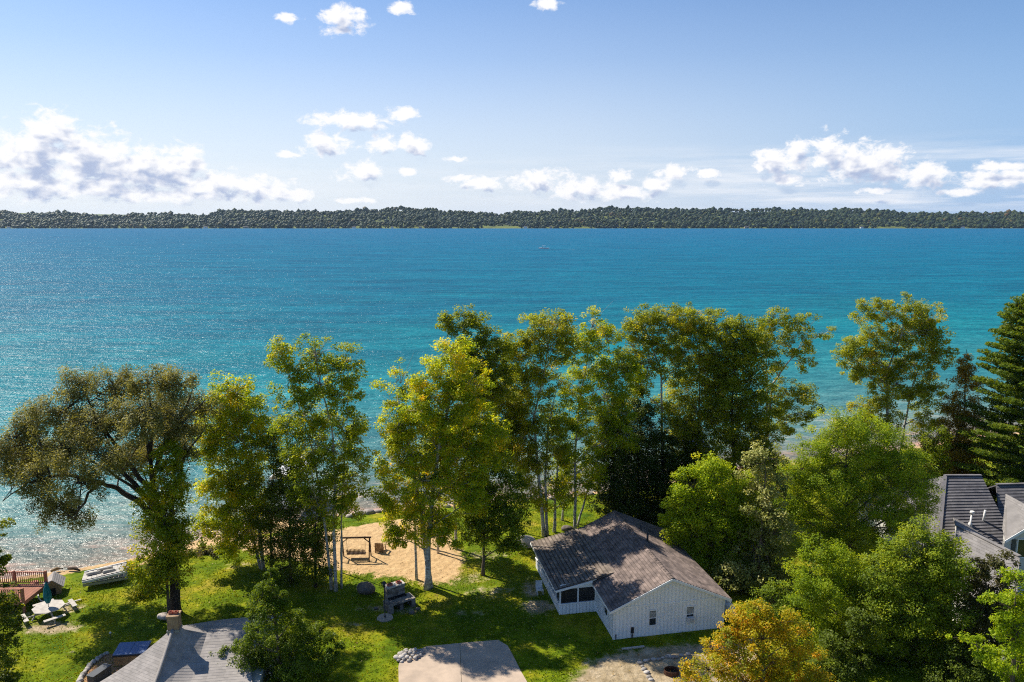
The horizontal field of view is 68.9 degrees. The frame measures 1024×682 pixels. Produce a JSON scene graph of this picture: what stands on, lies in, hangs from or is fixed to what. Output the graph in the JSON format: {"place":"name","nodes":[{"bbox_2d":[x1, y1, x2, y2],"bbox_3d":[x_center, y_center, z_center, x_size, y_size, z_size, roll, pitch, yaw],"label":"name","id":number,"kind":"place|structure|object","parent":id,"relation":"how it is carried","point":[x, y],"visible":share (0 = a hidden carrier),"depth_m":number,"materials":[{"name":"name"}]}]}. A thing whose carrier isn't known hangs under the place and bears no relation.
{"place":"outdoors","nodes":[
{"label":"outdoors","id":0,"kind":"place"},
{"bbox_2d":[157,612,166,619],"bbox_3d":[-26.493,20.974,56.844,1.012,0.608,0.827,0,9,0],"label":"boulder","id":1,"kind":"object","parent":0,"point":[161,616],"visible":0.66,"depth_m":56.55,"materials":[{"name":"stone"}]},
{"bbox_2d":[398,640,526,681],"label":"driveway","id":2,"kind":"structure","parent":0,"point":[489,661],"depth_m":50.93,"materials":[{"name":"concrete"}]},
{"bbox_2d":[0,211,1011,227],"bbox_3d":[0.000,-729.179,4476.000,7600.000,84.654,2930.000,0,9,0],"label":"hills","id":3,"kind":"structure","parent":0,"point":[508,226],"depth_m":3109.51,"materials":[{"name":"green plant"}]},
{"bbox_2d":[0,205,1023,227],"bbox_3d":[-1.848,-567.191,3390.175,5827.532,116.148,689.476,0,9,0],"label":"forest","id":4,"kind":"object","parent":3,"relation":"on","point":[779,217],"visible":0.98,"depth_m":3247.95,"materials":[{"name":"green plant"}]},
{"bbox_2d":[0,228,1023,579],"bbox_3d":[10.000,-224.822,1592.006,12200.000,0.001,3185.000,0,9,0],"label":"lake","id":5,"kind":"structure","parent":0,"point":[202,302],"depth_m":307.38,"materials":[{"name":"liquid"}]},
{"bbox_2d":[0,432,1023,681],"bbox_3d":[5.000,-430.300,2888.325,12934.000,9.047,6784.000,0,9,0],"label":"ground","id":6,"kind":"structure","parent":0,"point":[448,564],"depth_m":57.60,"materials":[{"name":"green plant"}]},
{"bbox_2d":[0,517,26,681],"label":"oak tree","id":7,"kind":"object","parent":6,"relation":"on","point":[8,661],"visible":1,"depth_m":47.85,"materials":[{"name":"green plant"}]},
{"bbox_2d":[0,570,47,613],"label":"deck","id":8,"kind":"structure","parent":6,"relation":"on","point":[27,593],"depth_m":60.08,"materials":[{"name":"red wood"}]},
{"bbox_2d":[43,582,51,614],"bbox_3d":[-35.597,19.739,57.239,0.545,2.780,0.545,0,9,0],"label":"patio umbrella","id":9,"kind":"object","parent":6,"relation":"on","point":[47,595],"visible":1,"depth_m":57.02,"materials":[{"name":"teal fabric"}]},
{"bbox_2d":[21,599,76,623],"bbox_3d":[-35.597,20.762,57.404,3.544,0.753,3.544,0,9,0],"label":"picnic table","id":10,"kind":"object","parent":6,"relation":"on","point":[43,607],"visible":0.94,"depth_m":57.05,"materials":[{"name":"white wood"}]},
{"bbox_2d":[43,571,65,594],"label":"dog house","id":11,"kind":"structure","parent":6,"relation":"on","point":[56,581],"depth_m":60.78,"materials":[{"name":"beige wood"}]},
{"bbox_2d":[50,588,55,594],"bbox_3d":[-37.237,20.326,60.576,0.400,0.550,0.030,-4,10,-25],"label":"doorway","id":12,"kind":"structure","parent":11,"relation":"in","point":[53,590],"depth_m":60.58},
{"bbox_2d":[50,567,62,571],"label":"driftwood log","id":13,"kind":"object","parent":6,"relation":"on","point":[54,569],"visible":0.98,"depth_m":66.94,"materials":[{"name":"beige wood"}]},
{"bbox_2d":[67,566,80,570],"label":"driftwood log","id":14,"kind":"object","parent":6,"relation":"on","point":[73,568],"visible":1,"depth_m":67.08,"materials":[{"name":"brown wood"}]},
{"bbox_2d":[82,654,124,681],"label":"wood chip bed","id":15,"kind":"object","parent":6,"relation":"on","point":[106,657],"visible":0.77,"depth_m":50.96,"materials":[{"name":"brown wood"}]},
{"bbox_2d":[86,663,111,681],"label":"storage bench","id":16,"kind":"object","parent":15,"relation":"on","point":[101,672],"visible":1,"depth_m":49.30,"materials":[{"name":"grey plastic"}]},
{"bbox_2d":[112,641,151,665],"bbox_3d":[-26.169,21.568,51.482,2.122,1.040,1.329,-1,9,-7],"label":"hot tub","id":17,"kind":"object","parent":15,"relation":"on","point":[125,653],"visible":0.79,"depth_m":51.04,"materials":[{"name":"blue plastic"}]},
{"bbox_2d":[83,566,127,586],"bbox_3d":[-34.165,19.828,62.931,3.300,0.433,2.180,-4,10,-24],"label":"dock section","id":18,"kind":"object","parent":6,"relation":"on","point":[105,580],"visible":0.51,"depth_m":62.14,"materials":[{"name":"grey wood"}]},
{"bbox_2d":[82,561,126,582],"bbox_3d":[-34.247,19.429,62.858,3.272,0.486,2.040,-4,10,-24],"label":"dock section","id":19,"kind":"object","parent":18,"relation":"on","point":[117,571],"visible":0.79,"depth_m":62.35,"materials":[{"name":"white plastic"}]},
{"bbox_2d":[86,570,100,575],"bbox_3d":[-34.946,19.396,62.398,1.104,0.300,0.284,-4,10,-24],"label":"dock float","id":20,"kind":"object","parent":19,"relation":"on","point":[93,573],"visible":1,"depth_m":62.29,"materials":[{"name":"white plastic"}]},
{"bbox_2d":[97,566,112,570],"bbox_3d":[-34.358,19.230,63.025,1.200,0.300,0.286,-4,10,-24],"label":"dock float","id":21,"kind":"object","parent":19,"relation":"on","point":[105,568],"visible":0.97,"depth_m":62.95,"materials":[{"name":"white plastic"}]},
{"bbox_2d":[102,568,115,572],"bbox_3d":[-33.773,19.274,62.575,1.008,0.300,0.283,-4,10,-24],"label":"dock float","id":22,"kind":"object","parent":19,"relation":"on","point":[108,570],"visible":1,"depth_m":62.47,"materials":[{"name":"white plastic"}]},
{"bbox_2d":[0,362,223,613],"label":"willow tree","id":23,"kind":"object","parent":6,"relation":"on","point":[21,461],"visible":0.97,"depth_m":54.86,"materials":[{"name":"green plant"}]},
{"bbox_2d":[119,438,198,613],"bbox_3d":[-26.176,14.279,55.183,5.430,14.568,4.450,-6,11,-32],"label":"ash tree","id":24,"kind":"object","parent":6,"relation":"on","point":[162,565],"visible":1,"depth_m":54.85,"materials":[{"name":"green plant"}]},
{"bbox_2d":[100,610,278,681],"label":"house","id":25,"kind":"structure","parent":6,"relation":"on","point":[178,651],"depth_m":45.69,"materials":[{"name":"grey"}]},
{"bbox_2d":[184,545,222,558],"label":"shrub","id":26,"kind":"object","parent":6,"relation":"on","point":[207,551],"visible":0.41,"depth_m":68.06,"materials":[{"name":"green plant"}]},
{"bbox_2d":[187,369,288,570],"bbox_3d":[-23.475,11.160,63.777,8.846,18.046,5.450,0,9,0],"label":"birch tree","id":27,"kind":"object","parent":6,"relation":"on","point":[238,415],"visible":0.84,"depth_m":62.82,"materials":[{"name":"green plant"}]},
{"bbox_2d":[243,432,298,573],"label":"cedar tree","id":28,"kind":"object","parent":6,"relation":"on","point":[276,463],"visible":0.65,"depth_m":62.49,"materials":[{"name":"green plant"}]},
{"bbox_2d":[210,567,345,681],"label":"maple tree","id":29,"kind":"object","parent":6,"relation":"on","point":[281,641],"visible":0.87,"depth_m":45.64,"materials":[{"name":"green plant"}]},
{"bbox_2d":[255,450,324,587],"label":"cedar tree","id":30,"kind":"object","parent":6,"relation":"on","point":[290,517],"visible":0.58,"depth_m":61.48,"materials":[{"name":"green plant"}]},
{"bbox_2d":[270,456,313,512],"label":"boat hoist","id":31,"kind":"object","parent":6,"relation":"on","point":[286,474],"visible":0.07,"depth_m":81.69,"materials":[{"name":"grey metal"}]},
{"bbox_2d":[290,491,340,587],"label":"cedar tree","id":32,"kind":"object","parent":6,"relation":"on","point":[316,552],"visible":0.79,"depth_m":61.02,"materials":[{"name":"green plant"}]},
{"bbox_2d":[263,332,373,591],"bbox_3d":[-15.139,9.946,59.294,8.443,21.822,5.677,0,9,0],"label":"birch tree","id":33,"kind":"object","parent":6,"relation":"on","point":[350,436],"visible":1,"depth_m":58.54,"materials":[{"name":"green plant"}]},
{"bbox_2d":[332,470,359,565],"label":"birch tree","id":34,"kind":"object","parent":6,"relation":"on","point":[353,506],"visible":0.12,"depth_m":63.96,"materials":[{"name":"green plant"}]},
{"bbox_2d":[340,536,371,561],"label":"garden swing","id":35,"kind":"object","parent":6,"relation":"on","point":[354,552],"visible":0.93,"depth_m":66.79,"materials":[{"name":"brown wood"}]},
{"bbox_2d":[356,582,375,594],"bbox_3d":[-11.906,20.159,60.876,1.574,1.008,1.084,0,9,0],"label":"boulder","id":36,"kind":"object","parent":6,"relation":"on","point":[365,588],"visible":1,"depth_m":60.54,"materials":[{"name":"grey stone"}]},
{"bbox_2d":[363,509,373,514],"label":"shore boulder","id":37,"kind":"object","parent":6,"relation":"on","point":[369,511],"visible":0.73,"depth_m":80.22,"materials":[{"name":"stone"}]},
{"bbox_2d":[374,542,386,552],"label":"beach chair","id":38,"kind":"object","parent":6,"relation":"on","point":[379,547],"visible":0.99,"depth_m":68.26,"materials":[{"name":"beige wood"}]},
{"bbox_2d":[377,581,392,621],"bbox_3d":[-9.700,19.680,56.872,1.224,3.046,1.245,0,9,0],"label":"lamp post","id":39,"kind":"object","parent":6,"relation":"on","point":[387,617],"visible":1,"depth_m":56.91,"materials":[{"name":"metal"}]},
{"bbox_2d":[383,580,415,613],"bbox_3d":[-9.011,20.044,58.785,2.300,1.714,1.800,-6,11,-34],"label":"outdoor fireplace","id":40,"kind":"object","parent":6,"relation":"on","point":[396,595],"visible":0.98,"depth_m":58.70,"materials":[{"name":"stone"}]},
{"bbox_2d":[369,355,434,579],"bbox_3d":[-8.779,10.666,61.537,5.490,19.675,3.502,0,9,0],"label":"birch tree","id":41,"kind":"object","parent":6,"relation":"on","point":[402,394],"visible":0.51,"depth_m":60.49,"materials":[{"name":"green plant"}]},
{"bbox_2d":[20,520,822,680],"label":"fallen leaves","id":42,"kind":"object","parent":6,"relation":"on","point":[437,614],"visible":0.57,"depth_m":57.52,"materials":[{"name":"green plant"}]},
{"bbox_2d":[409,430,443,545],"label":"birch tree","id":43,"kind":"object","parent":6,"relation":"on","point":[424,441],"visible":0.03,"depth_m":68.03,"materials":[{"name":"green plant"}]},
{"bbox_2d":[366,334,512,590],"bbox_3d":[-5.942,9.969,59.950,12.138,21.603,6.311,0,9,0],"label":"birch tree","id":44,"kind":"object","parent":6,"relation":"on","point":[451,432],"visible":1,"depth_m":59.09,"materials":[{"name":"green plant"}]},
{"bbox_2d":[423,412,460,553],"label":"birch tree","id":45,"kind":"object","parent":6,"relation":"on","point":[440,475],"visible":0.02,"depth_m":67.02,"materials":[{"name":"green plant"}]},
{"bbox_2d":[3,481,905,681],"bbox_3d":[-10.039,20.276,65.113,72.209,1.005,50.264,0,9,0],"label":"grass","id":46,"kind":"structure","parent":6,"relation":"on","point":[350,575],"depth_m":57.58,"materials":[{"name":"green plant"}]},
{"bbox_2d":[434,303,521,549],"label":"birch tree","id":47,"kind":"object","parent":6,"relation":"on","point":[501,390],"visible":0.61,"depth_m":65.54,"materials":[{"name":"green plant"}]},
{"bbox_2d":[463,376,512,464],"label":"birch tree","id":48,"kind":"object","parent":6,"relation":"on","point":[487,423],"visible":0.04,"depth_m":70.31,"materials":[{"name":"green plant"}]},
{"bbox_2d":[453,440,532,575],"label":"maple tree","id":49,"kind":"object","parent":6,"relation":"on","point":[478,526],"visible":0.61,"depth_m":62.31,"materials":[{"name":"green plant"}]},
{"bbox_2d":[487,391,532,506],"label":"birch tree","id":50,"kind":"object","parent":6,"relation":"on","point":[516,431],"visible":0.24,"depth_m":70.26,"materials":[{"name":"green plant"}]},
{"bbox_2d":[488,333,535,491],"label":"birch tree","id":51,"kind":"object","parent":6,"relation":"on","point":[510,362],"visible":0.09,"depth_m":71.34,"materials":[{"name":"green plant"}]},
{"bbox_2d":[520,535,535,547],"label":"boulder","id":52,"kind":"object","parent":6,"relation":"on","point":[527,539],"visible":0.34,"depth_m":69.20,"materials":[{"name":"stone"}]},
{"bbox_2d":[494,307,580,536],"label":"birch tree","id":53,"kind":"object","parent":6,"relation":"on","point":[537,377],"visible":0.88,"depth_m":69.24,"materials":[{"name":"green plant"}]},
{"bbox_2d":[536,580,543,594],"bbox_3d":[2.242,20.072,60.735,0.550,1.050,0.535,-2,9,-11],"label":"garden chair","id":54,"kind":"object","parent":6,"relation":"on","point":[539,585],"visible":1,"depth_m":60.88,"materials":[{"name":"white plastic"}]},
{"bbox_2d":[528,400,580,532],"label":"birch tree","id":55,"kind":"object","parent":6,"relation":"on","point":[560,494],"visible":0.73,"depth_m":71.65,"materials":[{"name":"green plant"}]},
{"bbox_2d":[549,458,583,520],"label":"birch tree","id":56,"kind":"object","parent":6,"relation":"on","point":[571,466],"visible":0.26,"depth_m":74.13,"materials":[{"name":"green plant"}]},
{"bbox_2d":[561,525,572,531],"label":"boulder","id":57,"kind":"object","parent":6,"relation":"on","point":[564,528],"visible":0.81,"depth_m":72.97,"materials":[{"name":"grey stone"}]},
{"bbox_2d":[539,305,646,528],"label":"birch tree","id":58,"kind":"object","parent":6,"relation":"on","point":[618,400],"visible":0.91,"depth_m":70.59,"materials":[{"name":"green plant"}]},
{"bbox_2d":[577,405,621,526],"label":"birch tree","id":59,"kind":"object","parent":6,"relation":"on","point":[597,485],"visible":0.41,"depth_m":72.67,"materials":[{"name":"green plant"}]},
{"bbox_2d":[585,406,642,518],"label":"cedar tree","id":60,"kind":"object","parent":6,"relation":"on","point":[611,497],"visible":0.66,"depth_m":73.03,"materials":[{"name":"green plant"}]},
{"bbox_2d":[530,510,731,639],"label":"cottage","id":61,"kind":"structure","parent":6,"relation":"on","point":[623,576],"depth_m":57.41,"materials":[{"name":"white paint"}]},
{"bbox_2d":[604,606,607,618],"bbox_3d":[6.985,19.880,55.481,0.060,1.100,0.880,-2,9,-11],"label":"window","id":62,"kind":"structure","parent":61,"relation":"in","point":[605,610],"depth_m":55.50,"materials":[{"name":"white glass"}]},
{"bbox_2d":[648,609,657,626],"bbox_3d":[10.252,20.190,54.437,0.700,1.300,0.070,-2,9,-11],"label":"window","id":63,"kind":"structure","parent":61,"relation":"in","point":[652,614],"depth_m":54.44,"materials":[{"name":"white glass"}]},
{"bbox_2d":[685,605,694,622],"bbox_3d":[13.118,20.102,54.987,0.740,1.300,0.070,-2,9,-11],"label":"window","id":64,"kind":"structure","parent":61,"relation":"in","point":[689,610],"depth_m":54.96,"materials":[{"name":"white glass"}]},
{"bbox_2d":[622,645,644,649],"bbox_3d":[8.602,21.783,53.038,1.679,0.090,0.140,-2,9,-11],"label":"edging timber","id":65,"kind":"object","parent":6,"relation":"on","point":[633,647],"visible":1,"depth_m":52.98,"materials":[{"name":"grey wood"}]},
{"bbox_2d":[610,385,665,525],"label":"cedar tree","id":66,"kind":"object","parent":6,"relation":"on","point":[643,409],"visible":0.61,"depth_m":74.07,"materials":[{"name":"green plant"}]},
{"bbox_2d":[613,302,702,471],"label":"birch tree","id":67,"kind":"object","parent":6,"relation":"on","point":[650,319],"visible":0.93,"depth_m":73.68,"materials":[{"name":"green plant"}]},
{"bbox_2d":[639,413,685,524],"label":"cedar tree","id":68,"kind":"object","parent":6,"relation":"on","point":[664,483],"visible":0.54,"depth_m":74.80,"materials":[{"name":"green plant"}]},
{"bbox_2d":[664,666,678,676],"bbox_3d":[10.702,22.168,50.084,1.040,0.300,0.819,0,9,0],"label":"fire ring","id":69,"kind":"object","parent":6,"relation":"on","point":[674,670],"visible":0.98,"depth_m":50.12,"materials":[{"name":"metal"}]},
{"bbox_2d":[660,417,706,513],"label":"cedar tree","id":70,"kind":"object","parent":6,"relation":"on","point":[686,450],"visible":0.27,"depth_m":75.54,"materials":[{"name":"green plant"}]},
{"bbox_2d":[662,302,740,502],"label":"birch tree","id":71,"kind":"object","parent":6,"relation":"on","point":[703,334],"visible":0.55,"depth_m":74.33,"materials":[{"name":"green plant"}]},
{"bbox_2d":[657,450,772,576],"bbox_3d":[17.097,14.745,63.205,9.689,11.198,5.608,0,9,0],"label":"lime tree","id":72,"kind":"object","parent":6,"relation":"on","point":[706,520],"visible":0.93,"depth_m":62.40,"materials":[{"name":"green plant"}]},
{"bbox_2d":[724,600,736,619],"bbox_3d":[16.545,20.492,57.310,0.840,1.310,1.900,-2,9,-11],"label":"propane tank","id":73,"kind":"object","parent":6,"relation":"on","point":[727,604],"visible":0.32,"depth_m":56.82,"materials":[{"name":"white metal"}]},
{"bbox_2d":[689,313,790,515],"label":"oak tree","id":74,"kind":"object","parent":6,"relation":"on","point":[741,413],"visible":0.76,"depth_m":73.48,"materials":[{"name":"green plant"}]},
{"bbox_2d":[709,440,801,598],"bbox_3d":[19.981,15.426,60.924,7.776,14.581,5.404,0,9,0],"label":"poplar tree","id":75,"kind":"object","parent":6,"relation":"on","point":[764,573],"visible":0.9,"depth_m":60.49,"materials":[{"name":"green plant"}]},
{"bbox_2d":[673,597,839,681],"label":"maple tree","id":76,"kind":"object","parent":6,"relation":"on","point":[757,668],"visible":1,"depth_m":44.16,"materials":[{"name":"yellow plant"}]},
{"bbox_2d":[739,477,779,570],"bbox_3d":[20.791,16.139,64.592,4.832,9.025,4.041,0,9,0],"label":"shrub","id":77,"kind":"object","parent":6,"relation":"on","point":[755,510],"visible":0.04,"depth_m":63.84,"materials":[{"name":"green plant"}]},
{"bbox_2d":[747,577,819,637],"bbox_3d":[20.358,20.706,55.784,5.214,5.752,4.042,7,12,38],"label":"shrub","id":78,"kind":"object","parent":6,"relation":"on","point":[775,605],"visible":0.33,"depth_m":55.49,"materials":[{"name":"green plant"}]},
{"bbox_2d":[756,305,835,491],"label":"birch tree","id":79,"kind":"object","parent":6,"relation":"on","point":[802,396],"visible":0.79,"depth_m":77.03,"materials":[{"name":"green plant"}]},
{"bbox_2d":[780,532,874,654],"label":"locust tree","id":80,"kind":"object","parent":6,"relation":"on","point":[849,569],"visible":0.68,"depth_m":52.56,"materials":[{"name":"green plant"}]},
{"bbox_2d":[801,606,884,681],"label":"shrub","id":81,"kind":"object","parent":6,"relation":"on","point":[847,666],"visible":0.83,"depth_m":49.21,"materials":[{"name":"green plant"}]},
{"bbox_2d":[792,442,901,481],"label":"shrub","id":82,"kind":"object","parent":6,"relation":"on","point":[843,466],"visible":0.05,"depth_m":81.72,"materials":[{"name":"green plant"}]},
{"bbox_2d":[772,405,945,557],"bbox_3d":[29.021,12.697,63.438,15.750,15.101,7.695,0,9,0],"label":"locust tree","id":83,"kind":"object","parent":6,"relation":"on","point":[801,511],"visible":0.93,"depth_m":62.35,"materials":[{"name":"green plant"}]},
{"bbox_2d":[830,291,959,486],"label":"birch tree","id":84,"kind":"object","parent":6,"relation":"on","point":[927,329],"visible":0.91,"depth_m":78.39,"materials":[{"name":"green plant"}]},
{"bbox_2d":[836,513,985,681],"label":"maple tree","id":85,"kind":"object","parent":6,"relation":"on","point":[930,608],"visible":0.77,"depth_m":50.09,"materials":[{"name":"green plant"}]},
{"bbox_2d":[888,422,954,482],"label":"shrub","id":86,"kind":"object","parent":6,"relation":"on","point":[934,449],"visible":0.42,"depth_m":74.20,"materials":[{"name":"green plant"}]},
{"bbox_2d":[857,474,1023,661],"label":"lake house","id":87,"kind":"structure","parent":6,"relation":"on","point":[978,517],"depth_m":65.48,"materials":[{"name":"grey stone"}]},
{"bbox_2d":[1016,538,1023,557],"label":"window","id":88,"kind":"structure","parent":87,"relation":"in","point":[1020,541],"depth_m":59.59,"materials":[{"name":"white glass"}]},
{"bbox_2d":[918,349,989,477],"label":"cedar tree","id":89,"kind":"object","parent":6,"relation":"on","point":[957,454],"visible":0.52,"depth_m":76.64,"materials":[{"name":"green plant"}]},
{"bbox_2d":[919,640,1002,681],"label":"shrub","id":90,"kind":"object","parent":6,"relation":"on","point":[972,673],"visible":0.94,"depth_m":48.08,"materials":[{"name":"green plant"}]},
{"bbox_2d":[943,548,1023,665],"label":"plum tree","id":91,"kind":"object","parent":6,"relation":"on","point":[981,587],"visible":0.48,"depth_m":49.61,"materials":[{"name":"green plant"}]},
{"bbox_2d":[945,566,1023,681],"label":"maple tree","id":92,"kind":"object","parent":6,"relation":"on","point":[1015,613],"visible":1,"depth_m":44.25,"materials":[{"name":"green plant"}]},
{"bbox_2d":[951,293,1023,499],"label":"pine tree","id":93,"kind":"object","parent":6,"relation":"on","point":[1006,454],"visible":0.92,"depth_m":71.99,"materials":[{"name":"green plant"}]},
{"bbox_2d":[0,0,1023,214],"label":"sky","id":94,"kind":"structure","parent":0,"point":[122,107],"materials":[{"name":"blue"}]}
]}

